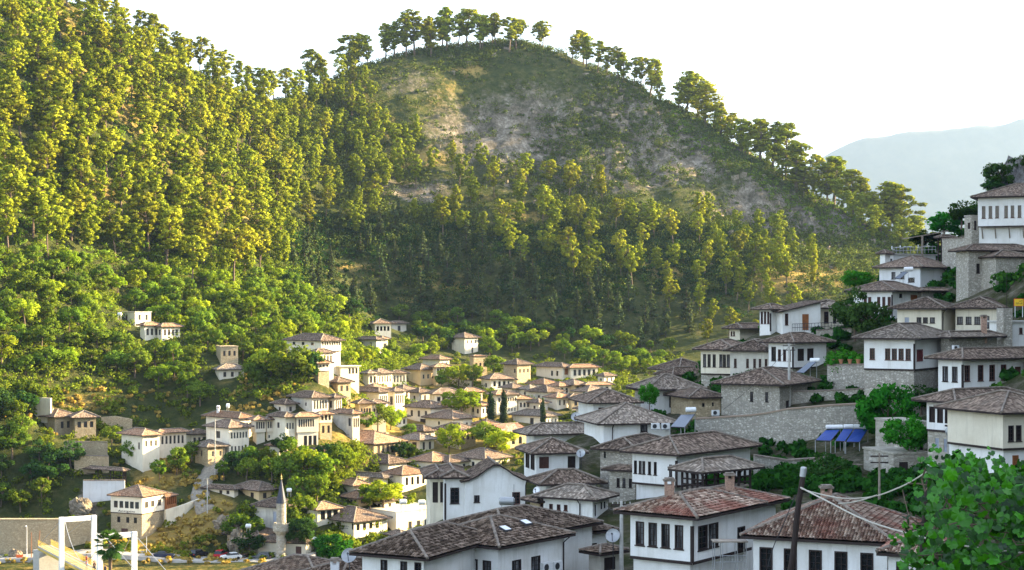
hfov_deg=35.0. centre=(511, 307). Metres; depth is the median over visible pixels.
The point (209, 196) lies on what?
pine tree
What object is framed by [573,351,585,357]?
broadleaf tree
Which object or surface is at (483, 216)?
pine tree
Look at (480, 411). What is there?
house
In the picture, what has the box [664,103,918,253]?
ridge scrub
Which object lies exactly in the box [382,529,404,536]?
house
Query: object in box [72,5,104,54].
pine tree
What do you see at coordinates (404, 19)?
pine tree
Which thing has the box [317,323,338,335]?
broadleaf tree
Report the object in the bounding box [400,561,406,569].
window
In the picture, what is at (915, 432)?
broadleaf tree
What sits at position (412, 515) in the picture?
house
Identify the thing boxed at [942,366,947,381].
window
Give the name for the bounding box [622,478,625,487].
window
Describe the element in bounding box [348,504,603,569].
house
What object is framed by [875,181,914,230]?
pine tree
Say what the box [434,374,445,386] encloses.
broadleaf tree
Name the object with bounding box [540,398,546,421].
cypress tree
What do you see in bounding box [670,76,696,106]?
pine tree
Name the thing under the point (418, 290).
fir tree
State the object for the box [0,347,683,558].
village greenery
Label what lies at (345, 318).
broadleaf tree
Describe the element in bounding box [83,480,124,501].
stone wall
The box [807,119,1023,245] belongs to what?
mountain
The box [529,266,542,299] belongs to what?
fir tree
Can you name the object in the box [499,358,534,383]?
house
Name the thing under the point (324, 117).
pine tree
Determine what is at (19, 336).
broadleaf tree
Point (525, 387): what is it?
house
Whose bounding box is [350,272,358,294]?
fir tree
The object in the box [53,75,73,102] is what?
pine tree
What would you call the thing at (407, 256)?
fir tree
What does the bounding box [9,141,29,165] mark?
pine tree
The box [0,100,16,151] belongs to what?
pine tree
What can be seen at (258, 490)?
house
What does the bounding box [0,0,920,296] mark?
pine wood
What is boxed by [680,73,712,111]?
pine tree
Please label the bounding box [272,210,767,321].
dark thicket
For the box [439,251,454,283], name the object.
fir tree
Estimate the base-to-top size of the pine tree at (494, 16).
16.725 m
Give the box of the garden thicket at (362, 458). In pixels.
[233,438,433,556]
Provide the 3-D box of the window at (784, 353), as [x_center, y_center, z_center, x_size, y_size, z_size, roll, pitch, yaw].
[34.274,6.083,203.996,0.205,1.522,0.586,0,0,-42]
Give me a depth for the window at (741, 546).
99.90 m
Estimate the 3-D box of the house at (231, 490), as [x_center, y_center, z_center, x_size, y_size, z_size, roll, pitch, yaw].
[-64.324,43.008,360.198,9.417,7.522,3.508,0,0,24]
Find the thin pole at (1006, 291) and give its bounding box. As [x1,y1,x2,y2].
[1006,276,1006,307]
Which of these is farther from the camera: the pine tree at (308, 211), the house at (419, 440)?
the pine tree at (308, 211)
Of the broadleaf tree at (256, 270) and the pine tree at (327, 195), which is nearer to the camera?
the broadleaf tree at (256, 270)
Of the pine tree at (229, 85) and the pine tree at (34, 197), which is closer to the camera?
the pine tree at (34, 197)
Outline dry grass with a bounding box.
[0,341,315,564]
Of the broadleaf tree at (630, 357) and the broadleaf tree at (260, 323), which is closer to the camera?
the broadleaf tree at (260, 323)
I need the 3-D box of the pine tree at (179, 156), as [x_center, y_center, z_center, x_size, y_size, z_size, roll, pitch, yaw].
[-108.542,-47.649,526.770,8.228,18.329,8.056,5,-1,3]
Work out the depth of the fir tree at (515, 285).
597.34 m
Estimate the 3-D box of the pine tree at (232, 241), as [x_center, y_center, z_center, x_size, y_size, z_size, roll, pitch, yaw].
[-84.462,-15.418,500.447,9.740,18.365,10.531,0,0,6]
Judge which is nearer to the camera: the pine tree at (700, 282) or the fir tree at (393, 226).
the pine tree at (700, 282)
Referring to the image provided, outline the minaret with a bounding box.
[273,475,289,557]
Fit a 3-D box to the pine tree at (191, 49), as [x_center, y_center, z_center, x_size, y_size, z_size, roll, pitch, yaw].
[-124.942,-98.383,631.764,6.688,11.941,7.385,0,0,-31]
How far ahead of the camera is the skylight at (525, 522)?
108.67 m
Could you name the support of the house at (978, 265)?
on the hillside
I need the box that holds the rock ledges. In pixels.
[389,44,886,268]
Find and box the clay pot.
[856,356,860,363]
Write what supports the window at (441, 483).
in the house at (453, 490)
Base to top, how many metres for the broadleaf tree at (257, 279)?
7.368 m
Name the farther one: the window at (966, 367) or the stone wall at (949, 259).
the stone wall at (949, 259)
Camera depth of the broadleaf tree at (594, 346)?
555.02 m
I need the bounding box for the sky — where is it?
[68,0,1023,173]
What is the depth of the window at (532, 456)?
165.40 m
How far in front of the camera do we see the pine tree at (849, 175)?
706.01 m
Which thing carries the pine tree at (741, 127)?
on the hillside
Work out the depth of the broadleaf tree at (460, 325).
570.46 m
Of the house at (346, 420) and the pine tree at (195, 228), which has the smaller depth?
the house at (346, 420)
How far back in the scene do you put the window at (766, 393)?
183.80 m
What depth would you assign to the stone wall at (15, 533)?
337.74 m
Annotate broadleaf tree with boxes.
[0,248,4,257]
[0,288,17,299]
[0,295,16,316]
[0,309,10,329]
[0,334,18,362]
[0,387,15,408]
[0,396,13,417]
[0,398,28,418]
[0,425,6,435]
[0,428,31,458]
[0,453,15,477]
[0,482,11,506]
[4,252,25,268]
[4,413,36,433]
[6,488,31,512]
[7,298,40,326]
[8,323,29,348]
[8,377,35,396]
[11,268,45,292]
[15,389,39,414]
[16,353,34,374]
[18,459,36,482]
[20,290,36,302]
[21,380,49,404]
[21,439,55,460]
[24,245,42,262]
[24,261,47,276]
[24,324,62,350]
[30,453,69,484]
[30,476,51,500]
[32,345,67,370]
[36,300,54,324]
[39,289,56,303]
[40,316,60,333]
[42,279,65,292]
[44,258,65,279]
[51,440,85,469]
[53,346,78,366]
[55,306,84,331]
[57,250,81,271]
[58,280,80,303]
[61,268,89,294]
[64,332,86,349]
[66,305,91,324]
[73,251,93,269]
[76,297,99,318]
[77,290,101,303]
[79,321,111,349]
[80,348,102,365]
[88,262,113,283]
[90,277,110,292]
[99,426,121,445]
[101,350,130,371]
[107,333,134,354]
[108,330,121,343]
[109,276,127,292]
[117,347,151,377]
[119,440,133,456]
[120,287,147,310]
[124,269,146,286]
[129,257,156,272]
[139,337,172,366]
[140,280,163,298]
[144,364,172,388]
[145,305,161,319]
[147,295,169,306]
[148,264,171,280]
[149,459,166,482]
[155,303,178,321]
[156,275,185,292]
[161,359,183,377]
[163,285,181,302]
[164,341,183,365]
[166,314,188,324]
[166,446,189,474]
[169,299,185,314]
[173,453,190,471]
[175,370,197,397]
[177,361,200,379]
[181,345,201,363]
[183,288,201,300]
[183,297,211,313]
[183,305,206,318]
[183,380,215,405]
[183,440,200,461]
[184,278,196,293]
[185,331,202,345]
[189,311,212,332]
[197,270,217,285]
[197,325,216,343]
[199,306,218,330]
[202,288,221,303]
[205,269,230,283]
[205,283,225,296]
[205,329,226,344]
[214,460,229,480]
[215,287,240,304]
[215,308,236,323]
[217,298,244,315]
[217,322,237,343]
[218,281,239,290]
[219,511,256,533]
[222,450,247,474]
[228,332,249,346]
[230,290,250,299]
[231,530,266,550]
[232,325,247,335]
[233,321,249,332]
[234,456,261,480]
[235,295,267,315]
[235,340,253,360]
[241,359,265,384]
[242,515,265,532]
[243,276,265,287]
[243,280,258,289]
[243,445,259,460]
[244,315,267,332]
[246,267,266,282]
[246,288,271,300]
[247,348,290,378]
[249,361,269,386]
[251,334,273,348]
[253,298,270,310]
[257,311,271,329]
[258,339,279,351]
[259,445,277,458]
[260,327,277,338]
[260,455,283,482]
[261,303,279,323]
[264,265,284,277]
[264,279,283,289]
[264,286,281,303]
[264,342,325,377]
[268,291,275,302]
[268,339,286,352]
[269,452,311,482]
[270,316,284,327]
[270,319,297,338]
[270,332,286,343]
[271,432,296,452]
[275,296,293,305]
[277,437,308,462]
[278,272,300,288]
[278,304,287,313]
[281,279,298,296]
[281,305,299,318]
[285,516,317,541]
[286,448,328,478]
[286,474,314,496]
[286,492,317,531]
[287,351,324,378]
[288,304,307,315]
[289,311,314,333]
[291,292,307,304]
[296,291,318,307]
[299,283,313,291]
[303,324,318,332]
[304,310,320,322]
[304,451,339,479]
[305,474,330,501]
[309,534,353,558]
[311,292,322,303]
[313,289,326,301]
[313,301,332,315]
[315,320,325,327]
[315,443,344,458]
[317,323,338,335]
[319,315,334,332]
[323,294,347,309]
[324,442,352,475]
[328,301,338,316]
[329,316,351,324]
[329,319,348,334]
[338,297,363,317]
[341,351,358,364]
[343,448,360,467]
[348,319,361,331]
[353,347,376,360]
[357,485,380,509]
[358,479,404,507]
[360,411,376,427]
[371,347,392,358]
[372,403,397,430]
[382,344,400,353]
[386,405,406,429]
[389,304,409,320]
[390,440,413,456]
[402,423,416,434]
[403,443,416,457]
[409,343,427,357]
[410,320,422,327]
[411,310,431,323]
[412,321,433,342]
[424,340,439,353]
[426,322,443,335]
[428,335,439,342]
[433,311,451,325]
[434,337,449,348]
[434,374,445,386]
[435,423,466,452]
[436,366,458,386]
[439,325,458,335]
[439,329,455,348]
[440,388,480,411]
[442,321,453,330]
[450,307,464,321]
[451,364,471,387]
[452,320,469,332]
[462,325,484,340]
[464,364,482,386]
[464,420,503,447]
[475,322,490,333]
[476,328,498,340]
[478,335,501,355]
[483,355,505,372]
[483,430,519,451]
[488,309,509,327]
[496,323,518,339]
[499,316,513,329]
[506,334,519,351]
[507,316,530,331]
[511,331,526,347]
[523,332,538,350]
[524,322,539,333]
[526,328,548,346]
[537,320,555,339]
[550,340,565,354]
[553,317,575,331]
[555,339,573,358]
[556,333,569,341]
[561,327,575,340]
[572,339,589,348]
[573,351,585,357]
[577,325,602,344]
[577,346,599,361]
[588,344,602,353]
[593,335,613,348]
[595,349,611,367]
[599,334,615,343]
[609,351,621,363]
[610,355,630,370]
[613,331,628,340]
[617,358,639,369]
[618,345,634,356]
[619,334,639,349]
[623,355,636,360]
[630,348,651,368]
[631,348,647,364]
[638,382,659,409]
[640,357,659,374]
[645,340,653,351]
[652,356,663,363]
[653,349,667,357]
[663,338,677,353]
[796,452,851,476]
[823,347,863,372]
[828,286,878,341]
[839,269,876,286]
[844,301,893,332]
[854,382,921,434]
[879,415,927,451]
[896,384,937,415]
[907,229,941,246]
[924,211,963,233]
[947,200,977,228]
[968,200,977,209]
[980,178,1005,190]
[981,162,1014,183]
[1006,154,1023,167]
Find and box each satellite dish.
[341,548,355,569]
[533,487,539,492]
[571,412,579,420]
[576,449,584,457]
[606,529,619,569]
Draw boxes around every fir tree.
[289,240,297,268]
[300,228,308,246]
[300,240,309,267]
[302,228,313,259]
[307,258,318,290]
[310,219,319,243]
[314,251,324,287]
[325,246,336,269]
[327,261,336,283]
[328,254,337,277]
[333,204,344,234]
[340,273,349,296]
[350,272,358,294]
[351,287,360,310]
[355,232,365,254]
[358,209,366,230]
[364,221,373,244]
[364,279,377,306]
[366,284,376,314]
[373,242,385,276]
[375,208,385,235]
[380,266,392,302]
[389,201,402,232]
[391,237,400,261]
[393,198,404,225]
[406,244,414,265]
[414,266,428,300]
[415,231,427,263]
[424,248,433,273]
[426,279,437,307]
[434,231,444,257]
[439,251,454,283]
[460,220,471,252]
[493,275,502,305]
[493,286,502,317]
[498,254,510,278]
[506,268,519,300]
[509,297,515,321]
[513,245,526,276]
[525,255,540,284]
[528,300,536,324]
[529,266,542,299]
[547,297,555,328]
[550,287,560,313]
[572,290,582,318]
[575,305,585,329]
[581,275,594,307]
[590,303,599,326]
[592,303,604,338]
[593,258,604,293]
[603,278,614,307]
[610,289,625,328]
[623,273,635,310]
[635,317,645,346]
[641,301,650,332]
[642,282,658,318]
[650,319,659,344]
[658,300,672,336]
[680,288,690,319]
[684,297,694,332]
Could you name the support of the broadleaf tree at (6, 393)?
on the hillside
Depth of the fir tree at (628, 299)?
588.84 m
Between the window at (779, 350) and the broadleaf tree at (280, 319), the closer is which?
the window at (779, 350)
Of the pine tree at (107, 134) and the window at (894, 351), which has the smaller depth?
the window at (894, 351)
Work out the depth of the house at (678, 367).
241.11 m
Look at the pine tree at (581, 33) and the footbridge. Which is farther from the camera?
the pine tree at (581, 33)
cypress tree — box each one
[485,391,496,420]
[498,389,508,422]
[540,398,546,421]
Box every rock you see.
[8,549,22,556]
[69,497,91,515]
[212,514,237,534]
[227,527,247,553]
[1000,155,1023,184]
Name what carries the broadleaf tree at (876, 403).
on the hillside
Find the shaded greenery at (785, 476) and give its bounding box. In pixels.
[651,228,1023,546]
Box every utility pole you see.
[204,479,210,512]
[611,501,630,569]
[783,344,794,405]
[870,453,887,499]
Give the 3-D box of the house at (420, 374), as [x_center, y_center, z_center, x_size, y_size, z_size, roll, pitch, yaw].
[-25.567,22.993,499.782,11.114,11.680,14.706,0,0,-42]
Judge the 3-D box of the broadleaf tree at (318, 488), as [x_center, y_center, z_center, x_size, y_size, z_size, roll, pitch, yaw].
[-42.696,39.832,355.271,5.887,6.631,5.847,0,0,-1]
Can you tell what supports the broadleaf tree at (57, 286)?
on the hillside
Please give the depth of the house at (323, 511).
348.40 m
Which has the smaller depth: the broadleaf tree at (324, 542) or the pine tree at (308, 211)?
the broadleaf tree at (324, 542)
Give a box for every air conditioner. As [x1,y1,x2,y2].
[540,561,551,569]
[553,560,562,569]
[651,423,659,429]
[661,423,669,429]
[712,410,719,415]
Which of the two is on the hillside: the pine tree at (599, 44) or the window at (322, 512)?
the pine tree at (599, 44)
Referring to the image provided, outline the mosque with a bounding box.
[221,524,314,554]
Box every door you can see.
[296,546,300,553]
[802,314,808,329]
[1012,455,1018,464]
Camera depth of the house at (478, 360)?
506.60 m
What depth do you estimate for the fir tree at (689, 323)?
580.64 m
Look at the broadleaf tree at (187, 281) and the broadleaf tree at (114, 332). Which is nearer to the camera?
the broadleaf tree at (114, 332)
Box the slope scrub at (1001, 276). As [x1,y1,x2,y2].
[989,263,1023,539]
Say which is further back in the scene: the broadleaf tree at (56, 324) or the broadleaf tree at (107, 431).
the broadleaf tree at (56, 324)
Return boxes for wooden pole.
[788,467,806,569]
[918,464,931,568]
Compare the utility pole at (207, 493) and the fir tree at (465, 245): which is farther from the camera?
the fir tree at (465, 245)
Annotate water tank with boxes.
[286,488,291,496]
[399,499,406,511]
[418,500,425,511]
[499,497,514,506]
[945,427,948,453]
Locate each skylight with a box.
[499,525,512,531]
[519,519,532,525]
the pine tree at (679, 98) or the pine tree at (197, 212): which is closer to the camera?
the pine tree at (197, 212)
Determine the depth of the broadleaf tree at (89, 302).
427.37 m
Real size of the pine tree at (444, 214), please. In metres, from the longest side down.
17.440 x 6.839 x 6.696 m
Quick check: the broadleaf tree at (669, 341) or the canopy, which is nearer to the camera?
the canopy
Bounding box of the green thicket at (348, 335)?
[0,230,418,414]
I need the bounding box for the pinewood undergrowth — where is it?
[0,0,310,329]
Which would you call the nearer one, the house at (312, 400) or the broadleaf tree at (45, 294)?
the house at (312, 400)
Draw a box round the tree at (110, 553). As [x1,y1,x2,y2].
[94,528,126,569]
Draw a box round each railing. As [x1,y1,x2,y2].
[792,322,844,330]
[893,246,935,253]
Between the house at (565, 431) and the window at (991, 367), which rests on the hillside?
the house at (565, 431)
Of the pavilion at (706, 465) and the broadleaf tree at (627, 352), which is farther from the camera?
the broadleaf tree at (627, 352)
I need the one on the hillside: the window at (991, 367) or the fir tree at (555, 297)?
the fir tree at (555, 297)
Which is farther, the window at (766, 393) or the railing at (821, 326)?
the railing at (821, 326)
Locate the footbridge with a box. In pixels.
[33,515,164,569]
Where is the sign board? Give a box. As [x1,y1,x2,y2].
[1014,299,1023,316]
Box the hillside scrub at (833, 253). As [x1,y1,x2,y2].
[268,35,917,320]
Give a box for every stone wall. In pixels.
[0,518,90,553]
[27,397,51,422]
[64,441,107,454]
[74,455,108,474]
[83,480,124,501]
[101,416,131,429]
[164,499,197,526]
[356,476,372,482]
[450,378,471,386]
[695,401,925,444]
[753,454,824,473]
[792,388,863,403]
[816,328,851,335]
[827,363,863,388]
[862,417,927,472]
[942,237,963,269]
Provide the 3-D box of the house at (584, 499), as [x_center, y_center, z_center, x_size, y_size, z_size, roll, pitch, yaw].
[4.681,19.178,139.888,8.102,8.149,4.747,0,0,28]
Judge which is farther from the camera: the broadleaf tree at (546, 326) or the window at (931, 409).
the broadleaf tree at (546, 326)
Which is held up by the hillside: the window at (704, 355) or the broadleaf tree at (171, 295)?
the broadleaf tree at (171, 295)
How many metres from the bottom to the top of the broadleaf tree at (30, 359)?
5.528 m
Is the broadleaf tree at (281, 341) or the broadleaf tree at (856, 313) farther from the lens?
the broadleaf tree at (281, 341)
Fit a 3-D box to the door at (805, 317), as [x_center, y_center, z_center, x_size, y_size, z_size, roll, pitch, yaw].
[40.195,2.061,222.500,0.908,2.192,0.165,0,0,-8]
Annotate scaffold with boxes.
[711,539,747,569]
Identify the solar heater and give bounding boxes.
[670,407,695,432]
[797,358,819,377]
[815,425,842,453]
[835,424,853,453]
[845,424,867,453]
[894,267,912,278]
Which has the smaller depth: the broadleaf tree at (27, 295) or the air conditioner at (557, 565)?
the air conditioner at (557, 565)
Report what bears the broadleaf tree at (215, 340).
on the hillside
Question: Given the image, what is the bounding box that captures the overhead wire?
[724,349,786,408]
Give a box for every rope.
[767,496,795,568]
[800,487,1021,552]
[802,472,926,498]
[838,495,876,503]
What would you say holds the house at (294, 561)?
on the hillside
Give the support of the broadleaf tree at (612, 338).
on the hillside
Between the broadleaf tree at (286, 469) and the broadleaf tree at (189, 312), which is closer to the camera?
the broadleaf tree at (286, 469)
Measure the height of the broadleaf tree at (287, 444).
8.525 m
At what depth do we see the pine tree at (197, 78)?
581.05 m
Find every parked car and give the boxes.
[153,551,174,556]
[189,549,207,556]
[213,549,227,556]
[220,552,241,559]
[241,553,248,557]
[251,552,272,558]
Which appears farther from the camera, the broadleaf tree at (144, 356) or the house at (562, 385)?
the house at (562, 385)
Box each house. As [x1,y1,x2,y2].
[38,408,100,437]
[107,484,178,538]
[116,427,190,471]
[120,311,150,326]
[135,321,184,340]
[186,428,205,445]
[190,439,230,466]
[200,483,243,497]
[201,406,253,439]
[202,418,254,456]
[211,363,243,379]
[216,345,238,364]
[235,480,278,500]
[239,553,361,569]
[246,415,270,444]
[249,497,299,527]
[264,442,287,454]
[265,416,274,440]
[266,411,295,439]
[269,398,299,411]
[282,333,345,388]
[286,390,346,411]
[293,411,323,446]
[303,501,345,526]
[316,410,336,439]
[328,505,392,538]
[330,376,354,406]
[331,408,364,441]
[337,365,360,393]
[339,477,370,491]
[339,489,371,506]
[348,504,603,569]
[350,398,390,431]
[353,335,391,353]
[355,471,392,488]
[359,368,409,386]
[359,386,408,411]
[360,429,409,455]
[365,383,390,388]
[367,318,409,337]
[371,453,411,470]
[371,502,425,530]
[373,497,399,506]
[379,465,425,491]
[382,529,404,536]
[392,412,410,427]
[397,384,415,398]
[399,432,436,451]
[400,363,452,385]
[400,424,435,435]
[402,400,451,422]
[406,387,429,400]
[407,451,446,466]
[418,354,452,364]
[419,456,528,524]
[421,409,476,426]
[426,387,458,401]
[432,422,475,449]
[438,398,473,415]
[441,454,470,465]
[452,332,481,353]
[457,447,513,465]
[462,387,486,400]
[469,354,487,380]
[471,418,500,427]
[474,401,487,417]
[478,373,516,389]
[484,422,525,448]
[485,389,516,414]
[497,382,523,392]
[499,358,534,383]
[505,390,521,413]
[509,408,562,423]
[512,421,583,442]
[514,436,588,476]
[516,395,534,410]
[518,384,536,394]
[520,482,619,517]
[524,385,565,399]
[524,468,608,490]
[525,378,556,385]
[526,398,551,409]
[532,362,601,379]
[542,392,567,409]
[548,381,570,393]
[562,378,614,393]
[566,393,580,410]
[568,387,643,414]
[570,384,601,392]
[574,402,675,442]
[578,542,629,569]
[590,430,762,501]
[592,523,619,544]
[594,372,617,382]
[613,472,790,569]
[625,373,707,413]
[647,357,699,377]
[663,386,722,419]
[692,332,835,386]
[711,366,821,414]
[721,322,759,339]
[739,484,946,569]
[750,299,851,335]
[844,280,948,318]
[851,315,1007,409]
[872,255,946,286]
[875,249,937,263]
[887,296,1009,330]
[911,386,1023,463]
[924,346,1023,390]
[933,389,1023,472]
[947,243,1023,301]
[964,183,1023,244]
[987,308,1023,345]
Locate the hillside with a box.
[0,0,1023,569]
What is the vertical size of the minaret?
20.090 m
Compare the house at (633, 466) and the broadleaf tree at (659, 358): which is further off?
the broadleaf tree at (659, 358)
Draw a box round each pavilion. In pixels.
[82,465,130,484]
[667,454,764,490]
[934,234,957,261]
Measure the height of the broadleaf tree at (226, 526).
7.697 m
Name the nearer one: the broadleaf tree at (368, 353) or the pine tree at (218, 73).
the broadleaf tree at (368, 353)
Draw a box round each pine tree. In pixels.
[0,0,7,17]
[0,72,21,125]
[0,88,32,149]
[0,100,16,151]
[0,143,19,181]
[0,149,37,211]
[0,165,27,206]
[0,174,33,236]
[0,198,18,250]
[1,0,27,26]
[1,40,26,72]
[4,20,28,65]
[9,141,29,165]
[19,176,53,237]
[22,31,54,84]
[23,0,45,37]
[25,89,52,130]
[27,15,60,50]
[27,16,53,43]
[27,139,59,184]
[30,203,63,257]
[33,64,63,108]
[35,105,74,158]
[38,0,59,27]
[46,50,75,75]
[47,0,69,38]
[49,86,79,143]
[49,194,73,244]
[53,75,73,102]
[55,41,84,95]
[60,188,86,240]
[62,25,81,50]
[63,158,94,193]
[66,109,91,154]
[66,135,95,185]
[69,0,92,35]
[69,98,101,139]
[71,187,96,232]
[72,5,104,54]
[78,23,116,61]
[83,0,103,22]
[83,48,112,85]
[89,19,111,47]
[91,128,125,176]
[93,69,129,123]
[93,91,119,137]
[94,86,117,127]
[96,203,126,257]
[97,0,112,19]
[104,0,124,25]
[104,7,129,34]
[105,57,132,110]
[108,32,135,70]
[108,126,122,166]
[109,154,135,214]
[111,24,144,66]
[120,7,131,24]
[120,48,146,100]
[120,141,156,182]
[121,192,160,251]
[128,48,154,80]
[128,80,163,119]
[129,101,159,131]
[132,9,151,26]
[133,26,156,59]
[133,133,157,158]
[143,202,174,253]
[144,25,159,62]
[144,52,176,95]
[147,13,161,40]
[148,132,178,173]
[148,178,167,223]
[149,83,176,126]
[153,119,176,162]
[156,24,174,48]
[157,207,183,264]
[158,45,182,83]
[166,133,190,186]
[167,48,189,85]
[167,85,185,119]
[167,170,187,202]
[167,174,191,232]
[169,31,181,47]
[171,36,193,57]
[171,70,199,107]
[172,67,195,101]
[172,204,191,237]
[181,163,203,211]
[182,144,195,161]
[183,207,220,261]
[183,225,205,257]
[183,234,207,278]
[184,101,212,140]
[184,155,204,189]
[185,38,197,66]
[185,137,199,162]
[190,208,227,263]
[192,107,218,146]
[193,36,214,73]
[197,190,226,220]
[198,84,222,104]
[200,172,217,194]
[200,183,234,234]
[204,142,229,162]
[207,49,224,76]
[207,102,230,127]
[210,157,238,212]
[211,57,229,86]
[213,89,231,113]
[214,80,237,102]
[214,158,231,187]
[216,49,235,84]
[221,227,254,281]
[226,110,247,150]
[228,185,249,227]
[230,60,245,85]
[231,97,251,113]
[233,223,261,271]
[234,108,252,142]
[236,149,263,183]
[237,73,254,98]
[241,175,264,213]
[242,197,271,230]
[243,65,256,88]
[244,100,273,145]
[246,229,271,266]
[247,154,257,188]
[250,67,274,89]
[250,135,271,165]
[252,76,274,115]
[252,181,272,204]
[254,95,277,132]
[256,154,264,176]
[256,220,278,257]
[258,69,280,98]
[258,124,278,156]
[263,158,289,199]
[267,207,279,229]
[268,178,291,206]
[269,156,294,194]
[269,200,285,229]
[276,67,294,97]
[281,148,296,163]
[286,162,302,202]
[287,98,299,118]
[290,69,308,91]
[293,145,305,177]
[295,85,307,114]
[298,48,327,81]
[298,98,313,116]
[298,192,315,230]
[308,144,322,167]
[313,56,327,75]
[313,111,332,144]
[313,137,325,165]
[316,165,335,183]
[317,75,335,108]
[321,185,334,221]
[329,34,361,73]
[342,84,358,118]
[347,32,369,63]
[347,59,357,84]
[353,158,364,191]
[356,34,373,62]
[361,173,383,200]
[367,103,382,131]
[378,23,392,58]
[379,22,401,57]
[390,137,404,153]
[393,12,422,56]
[396,124,412,152]
[400,9,425,55]
[408,153,422,188]
[418,18,443,55]
[422,16,437,47]
[432,14,451,45]
[432,194,450,235]
[435,6,461,50]
[445,139,456,172]
[449,184,462,220]
[453,8,486,46]
[453,153,470,187]
[456,10,467,46]
[464,166,478,201]
[467,14,493,48]
[475,19,493,49]
[476,211,488,236]
[483,12,506,45]
[483,162,501,196]
[490,18,500,44]
[490,155,499,177]
[492,198,512,223]
[497,16,521,51]
[500,218,520,256]
[508,19,527,49]
[512,168,526,202]
[515,152,533,184]
[516,234,529,257]
[520,19,528,39]
[531,23,546,46]
[532,20,552,46]
[534,184,553,223]
[539,159,561,187]
[554,227,577,258]
[560,165,581,205]
[560,236,580,275]
[564,159,580,189]
[568,34,579,63]
[568,194,586,228]
[574,29,589,64]
[576,36,593,66]
[577,245,601,284]
[581,217,599,251]
[590,40,605,71]
[592,164,606,203]
[600,46,616,74]
[608,46,624,77]
[608,198,625,227]
[610,229,626,250]
[612,52,631,81]
[615,242,626,275]
[618,244,639,284]
[625,57,643,83]
[634,56,653,81]
[635,222,650,243]
[640,198,661,238]
[644,58,665,92]
[651,74,665,100]
[660,260,673,276]
[661,208,679,247]
[661,276,680,310]
[662,270,672,298]
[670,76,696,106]
[673,70,716,110]
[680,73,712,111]
[687,83,723,123]
[689,212,704,242]
[692,192,707,222]
[693,284,705,313]
[696,278,709,291]
[698,318,712,342]
[700,239,713,271]
[706,102,737,135]
[707,298,718,321]
[718,258,733,294]
[722,114,737,136]
[724,306,740,336]
[725,250,741,268]
[729,230,748,256]
[730,118,759,154]
[733,122,752,150]
[733,266,744,300]
[742,281,757,312]
[746,233,767,275]
[749,118,772,161]
[753,254,772,291]
[757,121,793,168]
[758,229,769,253]
[762,122,801,177]
[763,287,779,302]
[768,234,789,275]
[773,253,797,292]
[775,142,812,193]
[784,283,802,303]
[788,171,814,197]
[805,154,837,192]
[806,162,840,202]
[806,246,817,269]
[806,262,817,288]
[821,156,847,204]
[840,169,871,214]
[848,178,872,205]
[865,191,879,217]
[870,195,893,231]
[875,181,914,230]
[879,185,927,229]
[900,215,923,236]
[907,215,925,234]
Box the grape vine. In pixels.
[876,443,1023,569]
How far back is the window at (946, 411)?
142.86 m
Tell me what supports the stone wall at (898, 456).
on the hillside
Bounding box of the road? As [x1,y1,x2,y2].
[0,549,315,562]
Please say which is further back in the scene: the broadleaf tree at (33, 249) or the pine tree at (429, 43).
the pine tree at (429, 43)
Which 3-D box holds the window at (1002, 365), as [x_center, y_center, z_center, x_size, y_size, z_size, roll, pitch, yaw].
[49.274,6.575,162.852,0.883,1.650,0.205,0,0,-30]
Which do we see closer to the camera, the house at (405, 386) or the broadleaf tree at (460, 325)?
the house at (405, 386)
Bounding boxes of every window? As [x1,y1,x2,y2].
[273,511,275,522]
[308,436,311,444]
[313,435,315,444]
[321,511,324,519]
[327,510,330,518]
[380,560,386,569]
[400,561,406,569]
[414,562,420,569]
[433,482,437,502]
[440,482,442,502]
[450,488,458,503]
[473,495,479,502]
[483,560,490,569]
[512,492,519,504]
[512,559,520,569]
[526,454,528,467]
[531,455,534,469]
[531,555,540,569]
[539,457,548,468]
[568,456,574,467]
[604,557,614,569]
[616,478,619,487]
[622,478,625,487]
[633,460,636,473]
[634,521,644,546]
[638,461,641,473]
[640,425,647,432]
[641,461,645,474]
[647,461,651,474]
[647,522,657,547]
[653,462,656,475]
[660,523,670,548]
[673,525,683,550]
[697,524,708,551]
[703,354,705,366]
[708,354,710,366]
[708,522,719,549]
[712,354,715,367]
[719,354,721,367]
[722,354,725,367]
[726,354,729,367]
[737,526,745,551]
[750,392,753,401]
[759,547,772,569]
[765,392,768,402]
[771,347,775,360]
[778,349,780,360]
[782,349,785,361]
[784,548,796,569]
[785,313,788,325]
[798,349,803,360]
[807,348,812,360]
[809,550,821,569]
[824,312,828,323]
[834,551,847,569]
[860,552,872,569]
[870,348,874,359]
[885,348,890,360]
[891,272,894,279]
[891,348,896,360]
[898,349,903,360]
[899,462,907,469]
[905,349,910,360]
[908,278,914,282]
[917,349,922,361]
[922,317,927,323]
[929,317,934,323]
[929,406,934,422]
[935,438,938,448]
[937,409,942,422]
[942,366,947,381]
[944,439,946,451]
[945,410,947,423]
[951,366,957,382]
[956,317,962,324]
[964,365,970,381]
[965,317,971,324]
[974,317,980,324]
[976,264,979,273]
[977,365,983,381]
[981,206,985,218]
[988,206,992,218]
[989,365,995,380]
[995,206,998,218]
[1000,364,1005,380]
[1004,206,1007,217]
[1008,425,1014,442]
[1011,205,1013,217]
[1015,425,1021,441]
[1018,205,1021,217]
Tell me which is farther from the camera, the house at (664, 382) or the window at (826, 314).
the window at (826, 314)
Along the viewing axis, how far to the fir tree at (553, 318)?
578.62 m
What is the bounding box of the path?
[190,450,244,514]
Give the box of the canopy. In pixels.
[902,231,947,255]
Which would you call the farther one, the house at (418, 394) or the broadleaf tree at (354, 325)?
the broadleaf tree at (354, 325)

